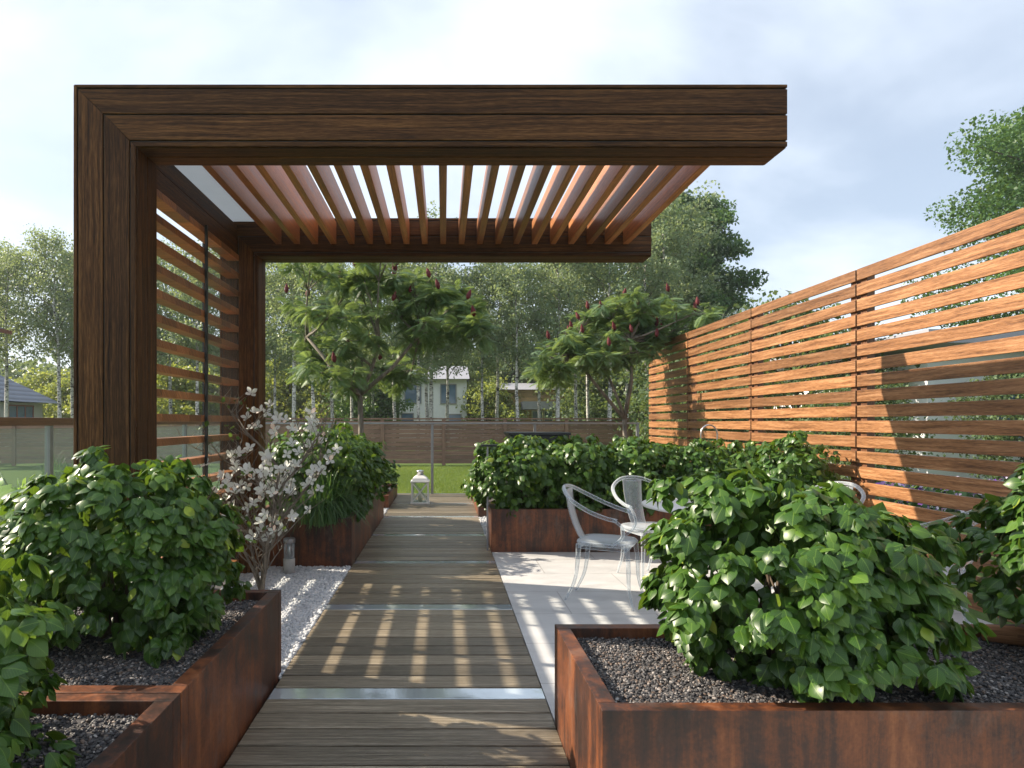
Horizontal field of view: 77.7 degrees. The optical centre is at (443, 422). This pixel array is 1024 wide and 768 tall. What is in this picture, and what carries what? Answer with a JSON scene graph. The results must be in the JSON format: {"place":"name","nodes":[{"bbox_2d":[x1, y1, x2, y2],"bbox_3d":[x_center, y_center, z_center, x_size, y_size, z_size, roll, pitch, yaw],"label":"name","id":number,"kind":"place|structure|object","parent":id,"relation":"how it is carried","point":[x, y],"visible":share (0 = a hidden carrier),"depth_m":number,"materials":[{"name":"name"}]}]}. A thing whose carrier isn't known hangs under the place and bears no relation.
{"place":"outdoors","nodes":[
{"label":"outdoors","id":0,"kind":"place"},
{"bbox_2d":[0,375,56,433],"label":"house","id":1,"kind":"structure","parent":0,"point":[24,401],"depth_m":40.15,"materials":[{"name":"grey paint"}]},
{"bbox_2d":[9,404,33,416],"bbox_3d":[-26.644,-0.661,39.810,0.056,0.879,2.460,0,0,0],"label":"window","id":2,"kind":"structure","parent":1,"relation":"in","point":[14,410],"depth_m":39.87,"materials":[{"name":"grey glass"}]},
{"bbox_2d":[12,713,138,767],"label":"gravel","id":3,"kind":"structure","parent":0,"point":[108,731],"depth_m":1.95,"materials":[{"name":"grey gravel"}]},
{"bbox_2d":[47,600,257,684],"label":"gravel","id":4,"kind":"structure","parent":0,"point":[130,664],"depth_m":2.52,"materials":[{"name":"grey gravel"}]},
{"bbox_2d":[386,464,474,492],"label":"lawn grass","id":5,"kind":"structure","parent":0,"point":[449,476],"depth_m":15.82,"materials":[{"name":"green plant"}]},
{"bbox_2d":[0,433,1018,623],"bbox_3d":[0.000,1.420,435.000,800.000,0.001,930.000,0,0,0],"label":"ground","id":6,"kind":"structure","parent":0,"point":[11,474],"depth_m":17.90,"materials":[{"name":"green plant"}]},
{"bbox_2d":[0,461,30,523],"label":"lawn","id":7,"kind":"structure","parent":6,"relation":"on","point":[5,489],"depth_m":6.66,"materials":[{"name":"green plant"}]},
{"bbox_2d":[0,243,34,353],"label":"birch tree","id":8,"kind":"object","parent":6,"relation":"on","point":[12,300],"visible":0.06,"depth_m":36.23,"materials":[{"name":"green plant"}]},
{"bbox_2d":[0,237,55,446],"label":"birch tree","id":9,"kind":"object","parent":6,"relation":"on","point":[4,278],"visible":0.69,"depth_m":31.96,"materials":[{"name":"green plant"}]},
{"bbox_2d":[0,449,72,516],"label":"grass tuft","id":10,"kind":"object","parent":6,"relation":"on","point":[57,474],"visible":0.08,"depth_m":9.10,"materials":[{"name":"green plant"}]},
{"bbox_2d":[1,223,73,446],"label":"birch tree","id":11,"kind":"object","parent":6,"relation":"on","point":[41,246],"visible":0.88,"depth_m":30.50,"materials":[{"name":"green plant"}]},
{"bbox_2d":[9,367,69,416],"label":"leafy tree","id":12,"kind":"object","parent":6,"relation":"on","point":[36,381],"visible":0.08,"depth_m":48.49,"materials":[{"name":"green plant"}]},
{"bbox_2d":[20,243,73,446],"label":"birch tree","id":13,"kind":"object","parent":6,"relation":"on","point":[71,385],"visible":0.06,"depth_m":33.64,"materials":[{"name":"green plant"}]},
{"bbox_2d":[31,377,70,433],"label":"leafy tree","id":14,"kind":"object","parent":6,"relation":"on","point":[51,393],"visible":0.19,"depth_m":44.72,"materials":[{"name":"green plant"}]},
{"bbox_2d":[0,417,219,475],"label":"glass railing","id":15,"kind":"object","parent":6,"relation":"on","point":[48,423],"visible":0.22,"depth_m":6.69,"materials":[{"name":"grey metal"}]},
{"bbox_2d":[157,257,185,365],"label":"birch tree","id":16,"kind":"object","parent":6,"relation":"on","point":[164,309],"visible":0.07,"depth_m":29.98,"materials":[{"name":"green plant"}]},
{"bbox_2d":[157,238,198,446],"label":"birch tree","id":17,"kind":"object","parent":6,"relation":"on","point":[170,315],"visible":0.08,"depth_m":32.89,"materials":[{"name":"green plant"}]},
{"bbox_2d":[157,362,219,433],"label":"leafy tree","id":18,"kind":"object","parent":6,"relation":"on","point":[182,384],"visible":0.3,"depth_m":36.80,"materials":[{"name":"green plant"}]},
{"bbox_2d":[159,240,219,446],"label":"birch tree","id":19,"kind":"object","parent":6,"relation":"on","point":[182,339],"visible":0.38,"depth_m":27.66,"materials":[{"name":"green plant"}]},
{"bbox_2d":[166,248,219,368],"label":"birch tree","id":20,"kind":"object","parent":6,"relation":"on","point":[214,290],"visible":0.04,"depth_m":30.41,"materials":[{"name":"green plant"}]},
{"bbox_2d":[209,581,279,765],"bbox_3d":[-0.824,1.407,6.100,2.653,0.023,11.800,0,0,0],"label":"gravel base","id":21,"kind":"object","parent":6,"relation":"on","point":[218,587],"depth_m":5.27,"materials":[{"name":"grey gravel"}]},
{"bbox_2d":[13,694,179,767],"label":"planter","id":22,"kind":"object","parent":21,"relation":"on","point":[149,737],"visible":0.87,"depth_m":2.02,"materials":[{"name":"metal"}]},
{"bbox_2d":[0,552,81,767],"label":"shrub","id":23,"kind":"object","parent":22,"relation":"in","point":[26,662],"visible":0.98,"depth_m":1.69,"materials":[{"name":"green plant"}]},
{"bbox_2d":[19,590,280,767],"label":"planter","id":24,"kind":"object","parent":21,"relation":"on","point":[224,685],"visible":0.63,"depth_m":2.58,"materials":[{"name":"metal"}]},
{"bbox_2d":[0,445,254,667],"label":"shrub","id":25,"kind":"object","parent":24,"relation":"in","point":[145,597],"visible":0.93,"depth_m":2.52,"materials":[{"name":"green plant"}]},
{"bbox_2d":[219,565,350,678],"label":"white pebbles","id":26,"kind":"object","parent":21,"relation":"on","point":[313,590],"visible":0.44,"depth_m":4.99,"materials":[{"name":"white gravel"}]},
{"bbox_2d":[175,384,347,589],"bbox_3d":[-1.467,0.486,5.097,1.308,1.759,1.076,0,0,0],"label":"flowering tree","id":27,"kind":"object","parent":26,"relation":"on","point":[275,489],"visible":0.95,"depth_m":5.11,"materials":[{"name":"grey plant"}]},
{"bbox_2d":[283,537,294,573],"bbox_3d":[-1.400,1.214,5.720,0.108,0.332,0.108,0,0,0],"label":"bollard light","id":28,"kind":"object","parent":26,"relation":"on","point":[288,564],"visible":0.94,"depth_m":5.69,"materials":[{"name":"metal"}]},
{"bbox_2d":[265,485,383,566],"bbox_3d":[-1.412,1.151,7.600,1.076,0.477,3.200,0,0,0],"label":"planter","id":29,"kind":"object","parent":21,"relation":"on","point":[344,546],"visible":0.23,"depth_m":6.00,"materials":[{"name":"metal"}]},
{"bbox_2d":[265,418,386,522],"bbox_3d":[-1.315,0.518,6.669,1.443,1.122,1.475,0,0,0],"label":"shrub","id":30,"kind":"object","parent":29,"relation":"in","point":[352,456],"visible":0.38,"depth_m":6.35,"materials":[{"name":"green plant"}]},
{"bbox_2d":[282,463,375,536],"bbox_3d":[-1.177,0.675,6.223,1.122,0.643,1.686,0,0,0],"label":"grass tuft","id":31,"kind":"object","parent":29,"relation":"on","point":[331,508],"visible":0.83,"depth_m":5.88,"materials":[{"name":"green plant"}]},
{"bbox_2d":[289,419,388,493],"bbox_3d":[-1.416,0.518,7.717,1.475,1.122,1.443,0,0,-36],"label":"shrub","id":32,"kind":"object","parent":29,"relation":"in","point":[374,448],"visible":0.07,"depth_m":7.59,"materials":[{"name":"green plant"}]},
{"bbox_2d":[384,484,396,507],"bbox_3d":[-1.412,1.275,10.950,1.076,0.230,1.900,0,0,0],"label":"planter","id":33,"kind":"object","parent":21,"relation":"on","point":[390,496],"visible":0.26,"depth_m":10.45,"materials":[{"name":"metal"}]},
{"bbox_2d":[379,466,399,491],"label":"shrub","id":34,"kind":"object","parent":33,"relation":"in","point":[392,476],"visible":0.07,"depth_m":10.56,"materials":[{"name":"green plant"}]},
{"bbox_2d":[223,494,570,767],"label":"boardwalk","id":35,"kind":"structure","parent":21,"relation":"on","point":[412,652],"depth_m":3.44,"materials":[{"name":"brown wood"}]},
{"bbox_2d":[410,470,429,503],"bbox_3d":[-0.394,1.077,10.600,0.314,0.563,0.314,0,0,0],"label":"lantern","id":36,"kind":"object","parent":35,"relation":"on","point":[420,477],"visible":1,"depth_m":10.46,"materials":[{"name":"white paint"}]},
{"bbox_2d":[74,85,786,575],"bbox_3d":[-0.074,-0.228,4.695,3.895,3.236,2.510,0,0,0],"label":"pergola","id":37,"kind":"object","parent":21,"relation":"on","point":[222,171],"visible":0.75,"depth_m":3.54,"materials":[{"name":"wood"}]},
{"bbox_2d":[265,266,300,446],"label":"birch tree","id":38,"kind":"object","parent":6,"relation":"on","point":[281,365],"visible":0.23,"depth_m":29.62,"materials":[{"name":"green plant"}]},
{"bbox_2d":[265,359,323,433],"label":"leafy tree","id":39,"kind":"object","parent":6,"relation":"on","point":[282,389],"visible":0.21,"depth_m":40.55,"materials":[{"name":"green plant"}]},
{"bbox_2d":[265,263,341,420],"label":"birch tree","id":40,"kind":"object","parent":6,"relation":"on","point":[274,275],"visible":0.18,"depth_m":26.46,"materials":[{"name":"green plant"}]},
{"bbox_2d":[265,263,349,417],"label":"birch tree","id":41,"kind":"object","parent":6,"relation":"on","point":[310,301],"visible":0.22,"depth_m":25.33,"materials":[{"name":"green plant"}]},
{"bbox_2d":[300,263,363,420],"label":"birch tree","id":42,"kind":"object","parent":6,"relation":"on","point":[331,401],"visible":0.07,"depth_m":29.95,"materials":[{"name":"green plant"}]},
{"bbox_2d":[296,378,384,433],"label":"leafy tree","id":43,"kind":"object","parent":6,"relation":"on","point":[317,404],"visible":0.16,"depth_m":38.98,"materials":[{"name":"green plant"}]},
{"bbox_2d":[323,263,385,420],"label":"birch tree","id":44,"kind":"object","parent":6,"relation":"on","point":[369,359],"visible":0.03,"depth_m":33.94,"materials":[{"name":"green plant"}]},
{"bbox_2d":[321,369,415,433],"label":"maple tree","id":45,"kind":"object","parent":6,"relation":"on","point":[380,409],"visible":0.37,"depth_m":36.02,"materials":[{"name":"green plant"}]},
{"bbox_2d":[349,263,414,446],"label":"birch tree","id":46,"kind":"object","parent":6,"relation":"on","point":[387,358],"visible":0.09,"depth_m":30.57,"materials":[{"name":"green plant"}]},
{"bbox_2d":[272,263,499,437],"bbox_3d":[-0.893,-0.832,8.907,3.234,3.547,2.354,0,0,0],"label":"sumac tree","id":47,"kind":"object","parent":6,"relation":"on","point":[463,317],"visible":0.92,"depth_m":8.68,"materials":[{"name":"green plant"}]},
{"bbox_2d":[0,345,776,433],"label":"woodland","id":48,"kind":"object","parent":6,"relation":"on","point":[13,373],"depth_m":71.50,"materials":[{"name":"green plant"}]},
{"bbox_2d":[0,418,793,465],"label":"back fence","id":49,"kind":"object","parent":6,"relation":"on","point":[13,454],"visible":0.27,"depth_m":20.60,"materials":[{"name":"brown wood"}]},
{"bbox_2d":[371,266,456,446],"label":"birch tree","id":50,"kind":"object","parent":6,"relation":"on","point":[418,363],"visible":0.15,"depth_m":26.32,"materials":[{"name":"green plant"}]},
{"bbox_2d":[386,263,459,446],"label":"birch tree","id":51,"kind":"object","parent":6,"relation":"on","point":[426,397],"visible":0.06,"depth_m":29.91,"materials":[{"name":"green plant"}]},
{"bbox_2d":[399,366,469,433],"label":"house","id":52,"kind":"structure","parent":6,"relation":"on","point":[457,384],"depth_m":46.00,"materials":[{"name":"white paint"}]},
{"bbox_2d":[404,384,421,403],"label":"window","id":53,"kind":"structure","parent":52,"relation":"in","point":[409,393],"depth_m":45.96,"materials":[{"name":"blue glass"}]},
{"bbox_2d":[440,384,456,403],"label":"window","id":54,"kind":"structure","parent":52,"relation":"in","point":[452,387],"depth_m":45.96,"materials":[{"name":"blue glass"}]},
{"bbox_2d":[391,200,485,446],"bbox_3d":[-0.265,-4.215,29.073,4.718,11.282,4.782,0,0,0],"label":"birch tree","id":55,"kind":"object","parent":6,"relation":"on","point":[434,265],"visible":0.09,"depth_m":28.46,"materials":[{"name":"green plant"}]},
{"bbox_2d":[265,423,639,494],"bbox_3d":[-0.220,0.712,12.090,7.920,1.417,0.070,0,0,0],"label":"glass railing","id":56,"kind":"object","parent":6,"relation":"on","point":[432,452],"visible":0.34,"depth_m":12.06,"materials":[{"name":"grey metal"}]},
{"bbox_2d":[421,266,486,446],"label":"birch tree","id":57,"kind":"object","parent":6,"relation":"on","point":[454,360],"visible":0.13,"depth_m":31.91,"materials":[{"name":"green plant"}]},
{"bbox_2d":[447,263,517,433],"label":"birch tree","id":58,"kind":"object","parent":6,"relation":"on","point":[468,363],"visible":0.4,"depth_m":27.76,"materials":[{"name":"green plant"}]},
{"bbox_2d":[450,380,529,433],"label":"leafy tree","id":59,"kind":"object","parent":6,"relation":"on","point":[489,395],"visible":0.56,"depth_m":44.96,"materials":[{"name":"green plant"}]},
{"bbox_2d":[467,369,513,433],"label":"leafy tree","id":60,"kind":"object","parent":6,"relation":"on","point":[473,378],"visible":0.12,"depth_m":48.68,"materials":[{"name":"green plant"}]},
{"bbox_2d":[456,332,536,382],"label":"leafy tree","id":61,"kind":"object","parent":6,"relation":"on","point":[507,369],"visible":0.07,"depth_m":53.32,"materials":[{"name":"green plant"}]},
{"bbox_2d":[467,263,533,433],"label":"birch tree","id":62,"kind":"object","parent":6,"relation":"on","point":[497,385],"visible":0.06,"depth_m":32.95,"materials":[{"name":"green plant"}]},
{"bbox_2d":[476,263,553,420],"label":"birch tree","id":63,"kind":"object","parent":6,"relation":"on","point":[515,281],"visible":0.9,"depth_m":26.76,"materials":[{"name":"green plant"}]},
{"bbox_2d":[494,383,573,433],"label":"house","id":64,"kind":"structure","parent":6,"relation":"on","point":[528,401],"depth_m":46.00,"materials":[{"name":"yellow"}]},
{"bbox_2d":[493,263,576,420],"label":"birch tree","id":65,"kind":"object","parent":6,"relation":"on","point":[539,392],"visible":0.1,"depth_m":33.72,"materials":[{"name":"green plant"}]},
{"bbox_2d":[513,263,599,420],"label":"birch tree","id":66,"kind":"object","parent":6,"relation":"on","point":[555,298],"visible":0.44,"depth_m":27.43,"materials":[{"name":"green plant"}]},
{"bbox_2d":[531,263,604,433],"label":"birch tree","id":67,"kind":"object","parent":6,"relation":"on","point":[575,402],"visible":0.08,"depth_m":30.94,"materials":[{"name":"green plant"}]},
{"bbox_2d":[560,265,613,433],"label":"birch tree","id":68,"kind":"object","parent":6,"relation":"on","point":[587,400],"visible":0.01,"depth_m":35.93,"materials":[{"name":"green plant"}]},
{"bbox_2d":[542,362,639,433],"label":"leafy tree","id":69,"kind":"object","parent":6,"relation":"on","point":[567,401],"visible":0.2,"depth_m":38.76,"materials":[{"name":"green plant"}]},
{"bbox_2d":[560,250,663,433],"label":"birch tree","id":70,"kind":"object","parent":6,"relation":"on","point":[607,270],"visible":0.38,"depth_m":27.59,"materials":[{"name":"green plant"}]},
{"bbox_2d":[520,283,725,437],"bbox_3d":[2.833,-0.520,10.285,3.304,3.442,2.032,0,0,0],"label":"sumac tree","id":71,"kind":"object","parent":6,"relation":"on","point":[651,334],"visible":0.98,"depth_m":10.16,"materials":[{"name":"green plant"}]},
{"bbox_2d":[568,353,708,433],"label":"leafy tree","id":72,"kind":"object","parent":6,"relation":"on","point":[592,398],"visible":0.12,"depth_m":36.97,"materials":[{"name":"green plant"}]},
{"bbox_2d":[599,198,692,417],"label":"birch tree","id":73,"kind":"object","parent":6,"relation":"on","point":[656,240],"visible":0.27,"depth_m":28.41,"materials":[{"name":"green plant"}]},
{"bbox_2d":[604,180,728,396],"bbox_3d":[10.674,-5.096,31.185,6.340,13.045,5.541,0,0,1],"label":"birch tree","id":74,"kind":"object","parent":6,"relation":"on","point":[681,246],"visible":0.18,"depth_m":29.97,"materials":[{"name":"green plant"}]},
{"bbox_2d":[649,332,689,445],"bbox_3d":[3.829,0.010,10.715,0.102,2.820,1.848,0,0,0],"label":"fence panel","id":75,"kind":"object","parent":6,"relation":"on","point":[653,402],"visible":0.53,"depth_m":10.52,"materials":[{"name":"orange wood"}]},
{"bbox_2d":[637,218,733,367],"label":"birch tree","id":76,"kind":"object","parent":6,"relation":"on","point":[687,299],"visible":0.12,"depth_m":33.17,"materials":[{"name":"green plant"}]},
{"bbox_2d":[628,361,748,446],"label":"leafy tree","id":77,"kind":"object","parent":6,"relation":"on","point":[645,426],"visible":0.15,"depth_m":15.71,"materials":[{"name":"green plant"}]},
{"bbox_2d":[602,321,783,444],"bbox_3d":[7.372,-0.789,18.816,5.049,4.439,4.786,0,0,-39],"label":"leafy tree","id":78,"kind":"object","parent":6,"relation":"on","point":[638,377],"visible":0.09,"depth_m":19.12,"materials":[{"name":"green plant"}]},
{"bbox_2d":[654,187,773,410],"bbox_3d":[14.168,-5.964,36.078,8.480,14.794,7.822,0,0,-23],"label":"maple tree","id":79,"kind":"object","parent":6,"relation":"on","point":[739,278],"visible":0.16,"depth_m":34.22,"materials":[{"name":"green plant"}]},
{"bbox_2d":[688,309,753,461],"bbox_3d":[3.829,0.010,8.775,0.102,2.820,1.988,0,0,0],"label":"fence panel","id":80,"kind":"object","parent":6,"relation":"on","point":[694,378],"visible":0.53,"depth_m":8.59,"materials":[{"name":"orange wood"}]},
{"bbox_2d":[751,270,860,502],"bbox_3d":[3.829,0.010,6.780,0.102,2.820,1.958,0,0,0],"label":"fence panel","id":81,"kind":"object","parent":6,"relation":"on","point":[759,378],"visible":0.66,"depth_m":6.47,"materials":[{"name":"orange wood"}]},
{"bbox_2d":[697,290,920,461],"bbox_3d":[9.440,-1.035,16.758,5.318,4.932,5.610,0,0,30],"label":"leafy tree","id":82,"kind":"object","parent":6,"relation":"on","point":[775,292],"visible":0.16,"depth_m":16.34,"materials":[{"name":"green plant"}]},
{"bbox_2d":[785,369,946,482],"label":"leafy tree","id":83,"kind":"object","parent":6,"relation":"on","point":[906,418],"visible":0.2,"depth_m":12.15,"materials":[{"name":"green plant"}]},
{"bbox_2d":[768,329,1023,480],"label":"house","id":84,"kind":"structure","parent":6,"relation":"on","point":[967,379],"depth_m":15.00,"materials":[{"name":"white paint"}]},
{"bbox_2d":[841,478,1000,522],"bbox_3d":[10.485,1.192,9.321,8.619,0.696,2.210,0,0,0],"label":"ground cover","id":85,"kind":"object","parent":6,"relation":"on","point":[938,490],"visible":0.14,"depth_m":9.19,"materials":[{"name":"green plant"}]},
{"bbox_2d":[847,476,1007,513],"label":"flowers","id":86,"kind":"object","parent":6,"relation":"on","point":[919,488],"visible":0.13,"depth_m":9.29,"materials":[{"name":"plant"}]},
{"bbox_2d":[857,208,1023,623],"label":"fence panel","id":87,"kind":"object","parent":6,"relation":"on","point":[869,363],"visible":0.69,"depth_m":4.79,"materials":[{"name":"orange wood"}]},
{"bbox_2d":[900,105,1023,328],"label":"maple tree","id":88,"kind":"object","parent":6,"relation":"on","point":[1004,149],"visible":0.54,"depth_m":21.23,"materials":[{"name":"green plant"}]},
{"bbox_2d":[942,373,1023,480],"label":"leafy tree","id":89,"kind":"object","parent":6,"relation":"on","point":[985,417],"visible":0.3,"depth_m":13.14,"materials":[{"name":"green plant"}]},
{"bbox_2d":[0,0,1023,375],"label":"sky","id":90,"kind":"structure","parent":0,"point":[876,89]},
{"bbox_2d":[504,432,570,497],"bbox_3d":[1.148,0.742,7.850,0.744,1.244,0.640,0,0,0],"label":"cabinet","id":91,"kind":"object","parent":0,"point":[543,435],"visible":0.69,"depth_m":7.53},
{"bbox_2d":[479,518,991,723],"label":"patio","id":92,"kind":"structure","parent":0,"point":[538,588],"depth_m":5.03,"materials":[{"name":"white concrete"}]},
{"bbox_2d":[488,501,710,552],"bbox_3d":[2.100,1.151,6.990,3.200,0.477,0.700,0,0,0],"label":"planter","id":93,"kind":"object","parent":92,"relation":"on","point":[539,530],"visible":0.24,"depth_m":6.64,"materials":[{"name":"metal"}]},
{"bbox_2d":[458,434,575,517],"bbox_3d":[0.824,0.603,6.960,1.331,0.955,1.090,0,0,0],"label":"shrub","id":94,"kind":"object","parent":93,"relation":"in","point":[527,459],"visible":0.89,"depth_m":6.66,"materials":[{"name":"green plant"}]},
{"bbox_2d":[530,433,629,512],"bbox_3d":[1.505,0.603,7.031,1.090,0.955,1.331,0,0,-30],"label":"shrub","id":95,"kind":"object","parent":93,"relation":"in","point":[579,455],"visible":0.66,"depth_m":6.63,"materials":[{"name":"green plant"}]},
{"bbox_2d":[591,434,680,515],"bbox_3d":[2.119,0.606,7.015,1.080,0.946,1.317,0,0,41],"label":"shrub","id":96,"kind":"object","parent":93,"relation":"in","point":[643,460],"visible":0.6,"depth_m":6.62,"materials":[{"name":"green plant"}]},
{"bbox_2d":[655,438,745,483],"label":"shrub","id":97,"kind":"object","parent":93,"relation":"in","point":[697,453],"visible":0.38,"depth_m":6.65,"materials":[{"name":"green plant"}]},
{"bbox_2d":[709,440,803,487],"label":"shrub","id":98,"kind":"object","parent":93,"relation":"in","point":[747,453],"visible":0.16,"depth_m":6.62,"materials":[{"name":"green plant"}]},
{"bbox_2d":[753,430,844,504],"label":"shrub","id":99,"kind":"object","parent":93,"relation":"in","point":[805,464],"visible":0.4,"depth_m":5.88,"materials":[{"name":"green plant"}]},
{"bbox_2d":[562,484,640,606],"bbox_3d":[1.217,0.929,4.892,0.584,0.879,0.607,0,0,27],"label":"armchair","id":100,"kind":"object","parent":92,"relation":"on","point":[627,543],"visible":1,"depth_m":4.90,"materials":[{"name":"grey metal"}]},
{"bbox_2d":[611,475,656,572],"bbox_3d":[1.788,0.929,5.547,0.607,0.879,0.584,0,0,-14],"label":"armchair","id":101,"kind":"object","parent":92,"relation":"on","point":[640,527],"visible":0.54,"depth_m":5.56,"materials":[{"name":"white plastic"}]},
{"bbox_2d":[641,498,692,512],"bbox_3d":[2.120,0.990,4.700,1.240,0.748,1.240,0,0,0],"label":"table","id":102,"kind":"object","parent":92,"relation":"on","point":[649,505],"visible":0.12,"depth_m":4.68,"materials":[{"name":"white paint"}]},
{"bbox_2d":[555,624,1023,767],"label":"planter","id":103,"kind":"object","parent":92,"relation":"on","point":[597,725],"visible":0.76,"depth_m":2.00,"materials":[{"name":"metal"}]},
{"bbox_2d":[638,460,996,702],"bbox_3d":[1.316,0.618,2.417,1.128,0.931,1.038,0,0,0],"label":"shrub","id":104,"kind":"object","parent":103,"relation":"in","point":[860,601],"visible":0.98,"depth_m":2.11,"materials":[{"name":"green plant"}]},
{"bbox_2d":[981,624,1023,645],"bbox_3d":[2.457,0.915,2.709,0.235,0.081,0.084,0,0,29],"label":"planter","id":105,"kind":"object","parent":92,"relation":"on","point":[1013,635],"visible":0.81,"depth_m":2.70,"materials":[{"name":"brown metal"}]},
{"bbox_2d":[576,636,1023,702],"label":"gravel","id":106,"kind":"structure","parent":0,"point":[740,694],"depth_m":2.35,"materials":[{"name":"grey gravel"}]},
{"bbox_2d":[923,463,1023,627],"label":"shrub","id":107,"kind":"object","parent":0,"point":[994,596],"visible":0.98,"depth_m":2.57,"materials":[{"name":"green plant"}]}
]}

